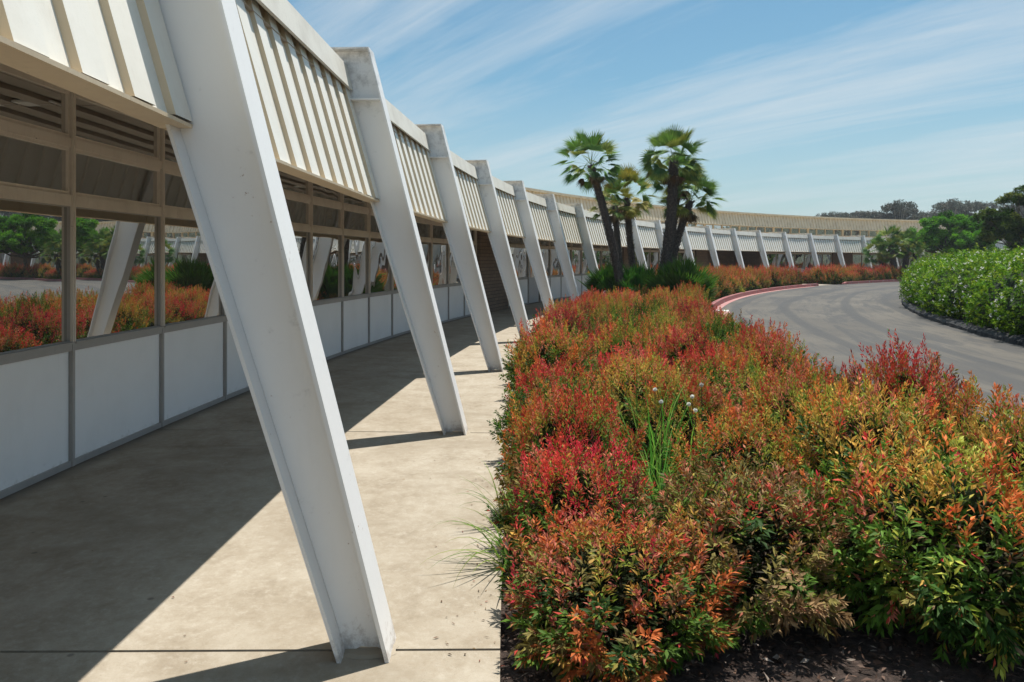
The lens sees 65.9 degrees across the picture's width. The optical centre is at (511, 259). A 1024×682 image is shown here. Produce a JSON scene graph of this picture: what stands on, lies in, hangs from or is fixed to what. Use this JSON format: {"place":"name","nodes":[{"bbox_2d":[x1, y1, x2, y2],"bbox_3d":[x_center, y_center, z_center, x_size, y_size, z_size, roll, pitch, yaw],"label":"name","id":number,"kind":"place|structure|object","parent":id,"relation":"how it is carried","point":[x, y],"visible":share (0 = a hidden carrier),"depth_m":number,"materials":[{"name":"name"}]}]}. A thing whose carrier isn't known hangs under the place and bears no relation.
{"place":"outdoors","nodes":[
{"label":"outdoors","id":0,"kind":"place"},
{"bbox_2d":[0,296,583,681],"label":"walkway","id":1,"kind":"structure","parent":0,"point":[191,521],"depth_m":4.39,"materials":[{"name":"concrete"}]},
{"bbox_2d":[0,0,1021,662],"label":"round building","id":2,"kind":"structure","parent":1,"relation":"on","point":[272,206],"depth_m":6.14,"materials":[{"name":"white metal"}]},
{"bbox_2d":[0,63,73,364],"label":"window","id":3,"kind":"structure","parent":2,"relation":"in","point":[36,142],"depth_m":5.68,"materials":[{"name":"clear glass"}]},
{"bbox_2d":[75,94,163,349],"bbox_3d":[-3.409,-0.378,6.847,0.110,2.165,1.411,0,0,2],"label":"window","id":4,"kind":"structure","parent":2,"relation":"in","point":[119,211],"depth_m":6.79,"materials":[{"name":"clear glass"}]},
{"bbox_2d":[164,130,225,332],"bbox_3d":[-3.340,-0.378,8.293,0.110,2.165,1.411,0,0,3],"label":"window","id":5,"kind":"structure","parent":2,"relation":"in","point":[192,297],"depth_m":8.04,"materials":[{"name":"clear glass"}]},
{"bbox_2d":[278,171,311,302],"bbox_3d":[-3.122,-0.378,11.181,0.110,2.165,1.411,0,0,5],"label":"window","id":6,"kind":"structure","parent":2,"relation":"in","point":[296,190],"depth_m":11.52,"materials":[{"name":"clear glass"}]},
{"bbox_2d":[312,183,343,305],"bbox_3d":[-2.972,-0.378,12.622,0.110,2.165,1.411,0,0,6],"label":"window","id":7,"kind":"structure","parent":2,"relation":"in","point":[327,203],"depth_m":12.64,"materials":[{"name":"clear glass"}]},
{"bbox_2d":[344,194,369,300],"bbox_3d":[-2.795,-0.378,14.059,0.110,2.165,1.411,0,0,8],"label":"window","id":8,"kind":"structure","parent":2,"relation":"in","point":[356,235],"depth_m":14.08,"materials":[{"name":"clear glass"}]},
{"bbox_2d":[370,206,392,296],"bbox_3d":[-2.591,-0.378,15.493,0.110,2.165,1.411,0,0,9],"label":"window","id":9,"kind":"structure","parent":2,"relation":"in","point":[381,272],"depth_m":15.40,"materials":[{"name":"clear glass"}]},
{"bbox_2d":[415,216,431,279],"bbox_3d":[-2.102,-0.378,18.348,0.110,2.165,1.411,0,0,11],"label":"window","id":10,"kind":"structure","parent":2,"relation":"in","point":[423,225],"depth_m":18.70,"materials":[{"name":"clear glass"}]},
{"bbox_2d":[432,221,448,288],"bbox_3d":[-1.818,-0.378,19.767,0.110,2.165,1.411,0,0,12],"label":"window","id":11,"kind":"structure","parent":2,"relation":"in","point":[440,243],"depth_m":19.77,"materials":[{"name":"clear glass"}]},
{"bbox_2d":[449,250,460,286],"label":"window","id":12,"kind":"structure","parent":2,"relation":"in","point":[454,278],"depth_m":20.97,"materials":[{"name":"clear glass"}]},
{"bbox_2d":[509,236,528,279],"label":"window","id":13,"kind":"structure","parent":2,"relation":"in","point":[517,247],"depth_m":27.56,"materials":[{"name":"clear glass"}]},
{"bbox_2d":[529,261,538,302],"bbox_3d":[0.772,0.570,29.100,0.326,2.020,1.163,0,0,7],"label":"door","id":14,"kind":"structure","parent":2,"relation":"in","point":[533,289],"depth_m":28.92,"materials":[{"name":"grey paint"}]},
{"bbox_2d":[541,240,549,277],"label":"window","id":15,"kind":"structure","parent":2,"relation":"in","point":[545,245],"depth_m":30.70,"materials":[{"name":"clear glass"}]},
{"bbox_2d":[551,242,560,276],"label":"window","id":16,"kind":"structure","parent":2,"relation":"in","point":[555,264],"depth_m":31.66,"materials":[{"name":"clear glass"}]},
{"bbox_2d":[572,243,581,275],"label":"window","id":17,"kind":"structure","parent":2,"relation":"in","point":[576,248],"depth_m":34.40,"materials":[{"name":"clear glass"}]},
{"bbox_2d":[593,245,601,270],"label":"window","id":18,"kind":"structure","parent":2,"relation":"in","point":[597,249],"depth_m":37.14,"materials":[{"name":"clear glass"}]},
{"bbox_2d":[602,246,610,267],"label":"window","id":19,"kind":"structure","parent":2,"relation":"in","point":[605,252],"depth_m":38.03,"materials":[{"name":"clear glass"}]},
{"bbox_2d":[651,248,658,268],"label":"window","id":20,"kind":"structure","parent":2,"relation":"in","point":[654,252],"depth_m":44.35,"materials":[{"name":"clear glass"}]},
{"bbox_2d":[777,252,785,268],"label":"window","id":21,"kind":"structure","parent":2,"relation":"in","point":[781,256],"depth_m":59.58,"materials":[{"name":"clear glass"}]},
{"bbox_2d":[795,252,804,268],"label":"window","id":22,"kind":"structure","parent":2,"relation":"in","point":[799,256],"depth_m":61.56,"materials":[{"name":"clear glass"}]},
{"bbox_2d":[288,0,1023,216],"label":"sky","id":23,"kind":"structure","parent":0,"point":[798,107],"materials":[{"name":"blue"}]},
{"bbox_2d":[500,283,1023,681],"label":"planting bed","id":24,"kind":"object","parent":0,"point":[930,673],"visible":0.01,"depth_m":3.25,"materials":[{"name":"black soil"}]},
{"bbox_2d":[420,486,519,586],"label":"grass tuft","id":25,"kind":"object","parent":24,"relation":"on","point":[499,539],"visible":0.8,"depth_m":4.14,"materials":[{"name":"green plant"}]},
{"bbox_2d":[457,460,514,521],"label":"grass tuft","id":26,"kind":"object","parent":24,"relation":"on","point":[487,498],"visible":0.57,"depth_m":4.75,"materials":[{"name":"green plant"}]},
{"bbox_2d":[500,319,582,381],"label":"nandina shrub","id":27,"kind":"object","parent":24,"relation":"on","point":[511,369],"visible":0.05,"depth_m":10.00,"materials":[{"name":"red plant"}]},
{"bbox_2d":[498,309,598,392],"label":"nandina shrub","id":28,"kind":"object","parent":24,"relation":"on","point":[548,349],"visible":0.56,"depth_m":8.81,"materials":[{"name":"orange plant"}]},
{"bbox_2d":[498,353,605,435],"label":"nandina shrub","id":29,"kind":"object","parent":24,"relation":"on","point":[545,371],"visible":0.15,"depth_m":7.17,"materials":[{"name":"red plant"}]},
{"bbox_2d":[486,366,625,460],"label":"nandina shrub","id":30,"kind":"object","parent":24,"relation":"on","point":[516,397],"visible":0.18,"depth_m":6.22,"materials":[{"name":"red plant"}]},
{"bbox_2d":[520,296,591,355],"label":"nandina shrub","id":31,"kind":"object","parent":24,"relation":"on","point":[579,322],"visible":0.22,"depth_m":11.89,"materials":[{"name":"red plant"}]},
{"bbox_2d":[537,294,589,327],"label":"nandina shrub","id":32,"kind":"object","parent":24,"relation":"on","point":[561,303],"visible":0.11,"depth_m":14.02,"materials":[{"name":"orange plant"}]},
{"bbox_2d":[537,298,590,335],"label":"nandina shrub","id":33,"kind":"object","parent":24,"relation":"on","point":[575,310],"visible":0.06,"depth_m":13.04,"materials":[{"name":"red plant"}]},
{"bbox_2d":[493,374,654,513],"bbox_3d":[0.327,1.209,5.133,1.018,0.913,1.034,0,0,-42],"label":"nandina shrub","id":34,"kind":"object","parent":24,"relation":"on","point":[580,430],"visible":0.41,"depth_m":5.05,"materials":[{"name":"red plant"}]},
{"bbox_2d":[484,425,670,565],"bbox_3d":[0.387,1.279,4.290,0.932,0.759,0.979,0,0,-35],"label":"nandina shrub","id":35,"kind":"object","parent":24,"relation":"on","point":[566,483],"visible":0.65,"depth_m":4.19,"materials":[{"name":"red plant"}]},
{"bbox_2d":[562,295,595,324],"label":"nandina shrub","id":36,"kind":"object","parent":24,"relation":"on","point":[585,308],"visible":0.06,"depth_m":16.02,"materials":[{"name":"orange plant"}]},
{"bbox_2d":[554,127,624,292],"bbox_3d":[2.421,-1.223,24.505,2.502,5.865,2.398,0,0,0],"label":"fan palm","id":37,"kind":"object","parent":24,"relation":"on","point":[583,143],"visible":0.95,"depth_m":24.40,"materials":[{"name":"green plant"}]},
{"bbox_2d":[577,258,634,295],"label":"palm clump","id":38,"kind":"object","parent":24,"relation":"on","point":[599,280],"visible":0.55,"depth_m":24.87,"materials":[{"name":"green plant"}]},
{"bbox_2d":[580,324,643,362],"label":"nandina shrub","id":39,"kind":"object","parent":24,"relation":"on","point":[592,338],"visible":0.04,"depth_m":10.25,"materials":[{"name":"red plant"}]},
{"bbox_2d":[589,293,635,326],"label":"nandina shrub","id":40,"kind":"object","parent":24,"relation":"on","point":[612,303],"visible":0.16,"depth_m":14.97,"materials":[{"name":"orange plant"}]},
{"bbox_2d":[588,178,642,272],"bbox_3d":[3.279,-0.487,25.625,1.712,4.374,1.796,0,0,-22],"label":"fan palm","id":41,"kind":"object","parent":24,"relation":"on","point":[616,217],"visible":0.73,"depth_m":25.51,"materials":[{"name":"green plant"}]},
{"bbox_2d":[584,307,648,353],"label":"nandina shrub","id":42,"kind":"object","parent":24,"relation":"on","point":[618,316],"visible":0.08,"depth_m":11.26,"materials":[{"name":"red plant"}]},
{"bbox_2d":[603,286,638,305],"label":"nandina shrub","id":43,"kind":"object","parent":24,"relation":"on","point":[616,292],"visible":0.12,"depth_m":18.89,"materials":[{"name":"orange plant"}]},
{"bbox_2d":[492,499,752,681],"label":"nandina shrub","id":44,"kind":"object","parent":24,"relation":"on","point":[629,579],"visible":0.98,"depth_m":3.16,"materials":[{"name":"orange plant"}]},
{"bbox_2d":[582,313,666,386],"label":"nandina shrub","id":45,"kind":"object","parent":24,"relation":"on","point":[613,338],"visible":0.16,"depth_m":9.27,"materials":[{"name":"orange plant"}]},
{"bbox_2d":[597,163,656,268],"bbox_3d":[3.985,-0.825,26.976,2.321,5.062,2.443,0,0,0],"label":"fan palm","id":46,"kind":"object","parent":24,"relation":"on","point":[629,175],"visible":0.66,"depth_m":26.88,"materials":[{"name":"green plant"}]},
{"bbox_2d":[578,332,680,427],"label":"nandina shrub","id":47,"kind":"object","parent":24,"relation":"on","point":[623,356],"visible":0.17,"depth_m":7.80,"materials":[{"name":"red plant"}]},
{"bbox_2d":[604,259,657,292],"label":"palm clump","id":48,"kind":"object","parent":24,"relation":"on","point":[639,271],"visible":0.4,"depth_m":24.54,"materials":[{"name":"green plant"}]},
{"bbox_2d":[556,404,732,520],"bbox_3d":[0.753,1.250,4.741,1.383,0.768,1.377,0,0,13],"label":"grass tuft","id":49,"kind":"object","parent":24,"relation":"on","point":[665,464],"visible":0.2,"depth_m":4.80,"materials":[{"name":"green plant"}]},
{"bbox_2d":[590,345,706,443],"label":"nandina shrub","id":50,"kind":"object","parent":24,"relation":"on","point":[628,382],"visible":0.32,"depth_m":6.79,"materials":[{"name":"orange plant"}]},
{"bbox_2d":[630,290,680,322],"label":"nandina shrub","id":51,"kind":"object","parent":24,"relation":"on","point":[660,302],"visible":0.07,"depth_m":14.77,"materials":[{"name":"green plant"}]},
{"bbox_2d":[610,462,711,527],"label":"grass tuft","id":52,"kind":"object","parent":24,"relation":"on","point":[653,495],"visible":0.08,"depth_m":4.39,"materials":[{"name":"green plant"}]},
{"bbox_2d":[636,302,686,331],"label":"nandina shrub","id":53,"kind":"object","parent":24,"relation":"on","point":[654,311],"visible":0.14,"depth_m":13.85,"materials":[{"name":"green plant"}]},
{"bbox_2d":[641,309,685,335],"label":"nandina shrub","id":54,"kind":"object","parent":24,"relation":"on","point":[650,321],"visible":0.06,"depth_m":12.93,"materials":[{"name":"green plant"}]},
{"bbox_2d":[640,318,692,347],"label":"nandina shrub","id":55,"kind":"object","parent":24,"relation":"on","point":[666,328],"visible":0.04,"depth_m":10.73,"materials":[{"name":"orange plant"}]},
{"bbox_2d":[640,311,693,342],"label":"nandina shrub","id":56,"kind":"object","parent":24,"relation":"on","point":[662,320],"visible":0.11,"depth_m":11.95,"materials":[{"name":"orange plant"}]},
{"bbox_2d":[582,361,759,507],"bbox_3d":[1.125,1.169,5.275,1.614,0.929,1.380,0,0,9],"label":"grass tuft","id":57,"kind":"object","parent":24,"relation":"on","point":[666,431],"visible":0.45,"depth_m":5.34,"materials":[{"name":"green plant"}]},
{"bbox_2d":[638,124,707,274],"bbox_3d":[4.947,-1.258,24.458,2.308,5.960,2.370,0,0,0],"label":"fan palm","id":58,"kind":"object","parent":24,"relation":"on","point":[670,178],"visible":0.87,"depth_m":24.26,"materials":[{"name":"green plant"}]},
{"bbox_2d":[631,254,720,303],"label":"palm clump","id":59,"kind":"object","parent":24,"relation":"on","point":[675,274],"visible":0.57,"depth_m":23.14,"materials":[{"name":"green plant"}]},
{"bbox_2d":[650,148,709,234],"bbox_3d":[5.587,-1.021,26.506,2.144,5.452,2.102,0,0,0],"label":"fan palm","id":60,"kind":"object","parent":24,"relation":"on","point":[658,186],"visible":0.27,"depth_m":26.29,"materials":[{"name":"green plant"}]},
{"bbox_2d":[616,363,747,481],"bbox_3d":[1.322,1.217,5.972,1.083,0.895,1.063,0,0,18],"label":"nandina shrub","id":61,"kind":"object","parent":24,"relation":"on","point":[707,397],"visible":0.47,"depth_m":5.84,"materials":[{"name":"orange plant"}]},
{"bbox_2d":[649,324,720,359],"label":"nandina shrub","id":62,"kind":"object","parent":24,"relation":"on","point":[671,332],"visible":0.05,"depth_m":10.06,"materials":[{"name":"red plant"}]},
{"bbox_2d":[666,291,704,312],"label":"nandina shrub","id":63,"kind":"object","parent":24,"relation":"on","point":[688,302],"visible":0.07,"depth_m":15.69,"materials":[{"name":"orange plant"}]},
{"bbox_2d":[643,313,729,374],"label":"nandina shrub","id":64,"kind":"object","parent":24,"relation":"on","point":[676,345],"visible":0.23,"depth_m":8.91,"materials":[{"name":"red plant"}]},
{"bbox_2d":[656,166,726,261],"bbox_3d":[5.705,-0.686,25.346,2.229,4.766,2.221,0,0,-44],"label":"fan palm","id":65,"kind":"object","parent":24,"relation":"on","point":[684,215],"visible":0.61,"depth_m":25.19,"materials":[{"name":"green plant"}]},
{"bbox_2d":[674,291,715,320],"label":"nandina shrub","id":66,"kind":"object","parent":24,"relation":"on","point":[681,306],"visible":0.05,"depth_m":14.98,"materials":[{"name":"red plant"}]},
{"bbox_2d":[679,295,728,323],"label":"nandina shrub","id":67,"kind":"object","parent":24,"relation":"on","point":[693,311],"visible":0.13,"depth_m":13.75,"materials":[{"name":"orange plant"}]},
{"bbox_2d":[664,340,758,395],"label":"nandina shrub","id":68,"kind":"object","parent":24,"relation":"on","point":[709,362],"visible":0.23,"depth_m":7.83,"materials":[{"name":"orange plant"}]},
{"bbox_2d":[683,305,743,338],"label":"nandina shrub","id":69,"kind":"object","parent":24,"relation":"on","point":[707,319],"visible":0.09,"depth_m":11.95,"materials":[{"name":"red plant"}]},
{"bbox_2d":[700,263,730,297],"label":"nandina shrub","id":70,"kind":"object","parent":24,"relation":"on","point":[721,291],"visible":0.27,"depth_m":31.62,"materials":[{"name":"orange plant"}]},
{"bbox_2d":[699,308,758,342],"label":"nandina shrub","id":71,"kind":"object","parent":24,"relation":"on","point":[720,326],"visible":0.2,"depth_m":10.90,"materials":[{"name":"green plant"}]},
{"bbox_2d":[698,323,759,352],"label":"nandina shrub","id":72,"kind":"object","parent":24,"relation":"on","point":[719,339],"visible":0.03,"depth_m":10.04,"materials":[{"name":"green plant"}]},
{"bbox_2d":[726,273,744,293],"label":"nandina shrub","id":73,"kind":"object","parent":24,"relation":"on","point":[739,289],"visible":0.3,"depth_m":35.27,"materials":[{"name":"orange plant"}]},
{"bbox_2d":[682,357,791,430],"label":"nandina shrub","id":74,"kind":"object","parent":24,"relation":"on","point":[729,385],"visible":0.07,"depth_m":6.79,"materials":[{"name":"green plant"}]},
{"bbox_2d":[659,391,830,518],"bbox_3d":[1.438,1.253,4.914,1.035,0.817,1.072,0,0,23],"label":"nandina shrub","id":75,"kind":"object","parent":24,"relation":"on","point":[752,445],"visible":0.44,"depth_m":4.82,"materials":[{"name":"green plant"}]},
{"bbox_2d":[736,271,761,289],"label":"nandina shrub","id":76,"kind":"object","parent":24,"relation":"on","point":[753,283],"visible":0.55,"depth_m":38.60,"materials":[{"name":"orange plant"}]},
{"bbox_2d":[620,451,889,644],"bbox_3d":[1.175,1.297,3.796,1.299,0.722,1.292,0,0,0],"label":"nandina shrub","id":77,"kind":"object","parent":24,"relation":"on","point":[731,524],"visible":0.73,"depth_m":3.54,"materials":[{"name":"green plant"}]},
{"bbox_2d":[747,268,769,288],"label":"nandina shrub","id":78,"kind":"object","parent":24,"relation":"on","point":[763,283],"visible":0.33,"depth_m":40.17,"materials":[{"name":"orange plant"}]},
{"bbox_2d":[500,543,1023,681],"bbox_3d":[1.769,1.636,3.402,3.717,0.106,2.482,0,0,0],"label":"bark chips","id":79,"kind":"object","parent":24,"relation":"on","point":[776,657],"visible":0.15,"depth_m":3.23,"materials":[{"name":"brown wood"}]},
{"bbox_2d":[725,313,802,380],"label":"nandina shrub","id":80,"kind":"object","parent":24,"relation":"on","point":[740,339],"visible":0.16,"depth_m":8.97,"materials":[{"name":"red plant"}]},
{"bbox_2d":[760,263,783,286],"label":"nandina shrub","id":81,"kind":"object","parent":24,"relation":"on","point":[776,277],"visible":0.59,"depth_m":42.69,"materials":[{"name":"orange plant"}]},
{"bbox_2d":[728,325,825,392],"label":"nandina shrub","id":82,"kind":"object","parent":24,"relation":"on","point":[772,359],"visible":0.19,"depth_m":7.89,"materials":[{"name":"orange plant"}]},
{"bbox_2d":[721,353,863,459],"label":"nandina shrub","id":83,"kind":"object","parent":24,"relation":"on","point":[784,398],"visible":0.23,"depth_m":5.75,"materials":[{"name":"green plant"}]},
{"bbox_2d":[760,356,863,405],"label":"nandina shrub","id":84,"kind":"object","parent":24,"relation":"on","point":[837,375],"visible":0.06,"depth_m":7.08,"materials":[{"name":"orange plant"}]},
{"bbox_2d":[809,265,825,283],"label":"nandina shrub","id":85,"kind":"object","parent":24,"relation":"on","point":[816,273],"visible":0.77,"depth_m":51.80,"materials":[{"name":"orange plant"}]},
{"bbox_2d":[820,262,844,284],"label":"nandina shrub","id":86,"kind":"object","parent":24,"relation":"on","point":[830,275],"visible":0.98,"depth_m":50.94,"materials":[{"name":"orange plant"}]},
{"bbox_2d":[765,362,964,512],"bbox_3d":[2.193,1.152,4.885,1.322,1.036,1.206,0,0,-24],"label":"nandina shrub","id":87,"kind":"object","parent":24,"relation":"on","point":[858,424],"visible":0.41,"depth_m":4.75,"materials":[{"name":"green plant"}]},
{"bbox_2d":[861,237,896,268],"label":"fan palm","id":88,"kind":"object","parent":24,"relation":"on","point":[866,251],"visible":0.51,"depth_m":60.93,"materials":[{"name":"green plant"}]},
{"bbox_2d":[871,224,908,267],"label":"fan palm","id":89,"kind":"object","parent":24,"relation":"on","point":[893,229],"visible":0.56,"depth_m":59.82,"materials":[{"name":"green plant"}]},
{"bbox_2d":[876,235,906,268],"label":"fan palm","id":90,"kind":"object","parent":24,"relation":"on","point":[891,255],"visible":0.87,"depth_m":58.82,"materials":[{"name":"green plant"}]},
{"bbox_2d":[762,415,1023,680],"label":"nandina shrub","id":91,"kind":"object","parent":24,"relation":"on","point":[985,549],"visible":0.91,"depth_m":3.39,"materials":[{"name":"green plant"}]},
{"bbox_2d":[831,329,968,425],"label":"nandina shrub","id":92,"kind":"object","parent":24,"relation":"on","point":[895,380],"visible":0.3,"depth_m":6.02,"materials":[{"name":"red plant"}]},
{"bbox_2d":[892,228,924,268],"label":"fan palm","id":93,"kind":"object","parent":24,"relation":"on","point":[908,234],"visible":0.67,"depth_m":59.26,"materials":[{"name":"green plant"}]},
{"bbox_2d":[902,242,930,267],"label":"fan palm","id":94,"kind":"object","parent":24,"relation":"on","point":[914,257],"visible":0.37,"depth_m":59.77,"materials":[{"name":"green plant"}]},
{"bbox_2d":[884,365,1023,480],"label":"nandina shrub","id":95,"kind":"object","parent":24,"relation":"on","point":[970,387],"visible":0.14,"depth_m":5.14,"materials":[{"name":"orange plant"}]},
{"bbox_2d":[905,210,1002,255],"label":"round tree","id":96,"kind":"object","parent":24,"relation":"on","point":[933,236],"visible":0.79,"depth_m":62.88,"materials":[{"name":"green plant"}]},
{"bbox_2d":[918,382,1023,539],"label":"nandina shrub","id":97,"kind":"object","parent":24,"relation":"on","point":[982,431],"visible":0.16,"depth_m":4.30,"materials":[{"name":"orange plant"}]},
{"bbox_2d":[722,282,1023,442],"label":"road","id":98,"kind":"structure","parent":0,"point":[838,322],"depth_m":17.62,"materials":[{"name":"grey asphalt"}]},
{"bbox_2d":[711,283,818,307],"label":"red kerb","id":99,"kind":"structure","parent":98,"relation":"on","point":[720,301],"depth_m":36.87,"materials":[{"name":"paint"}]},
{"bbox_2d":[840,279,901,284],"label":"red kerb","id":100,"kind":"structure","parent":98,"relation":"on","point":[871,281],"depth_m":54.28,"materials":[{"name":"paint"}]},
{"bbox_2d":[901,297,1023,345],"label":"black kerb","id":101,"kind":"structure","parent":98,"relation":"on","point":[985,331],"depth_m":17.82,"materials":[{"name":"black concrete"}]},
{"bbox_2d":[880,209,913,219],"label":"eucalyptus tree","id":102,"kind":"object","parent":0,"point":[905,213],"visible":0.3,"depth_m":150.38,"materials":[{"name":"green plant"}]},
{"bbox_2d":[879,199,917,219],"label":"eucalyptus tree","id":103,"kind":"object","parent":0,"point":[897,206],"visible":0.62,"depth_m":148.33,"materials":[{"name":"green plant"}]},
{"bbox_2d":[925,198,973,217],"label":"eucalyptus tree","id":104,"kind":"object","parent":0,"point":[949,205],"visible":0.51,"depth_m":146.01,"materials":[{"name":"green plant"}]},
{"bbox_2d":[954,200,985,216],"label":"eucalyptus tree","id":105,"kind":"object","parent":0,"point":[978,205],"visible":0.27,"depth_m":148.84,"materials":[{"name":"green plant"}]},
{"label":"island soil","id":106,"kind":"structure","parent":0,"visible":0},
{"bbox_2d":[897,243,1023,336],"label":"jasmine hedge","id":107,"kind":"object","parent":106,"relation":"on","point":[984,288],"visible":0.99,"depth_m":18.93,"materials":[{"name":"green plant"}]},
{"bbox_2d":[971,185,1023,250],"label":"open crowned tree","id":108,"kind":"object","parent":106,"relation":"on","point":[1010,223],"visible":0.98,"depth_m":44.58,"materials":[{"name":"green plant"}]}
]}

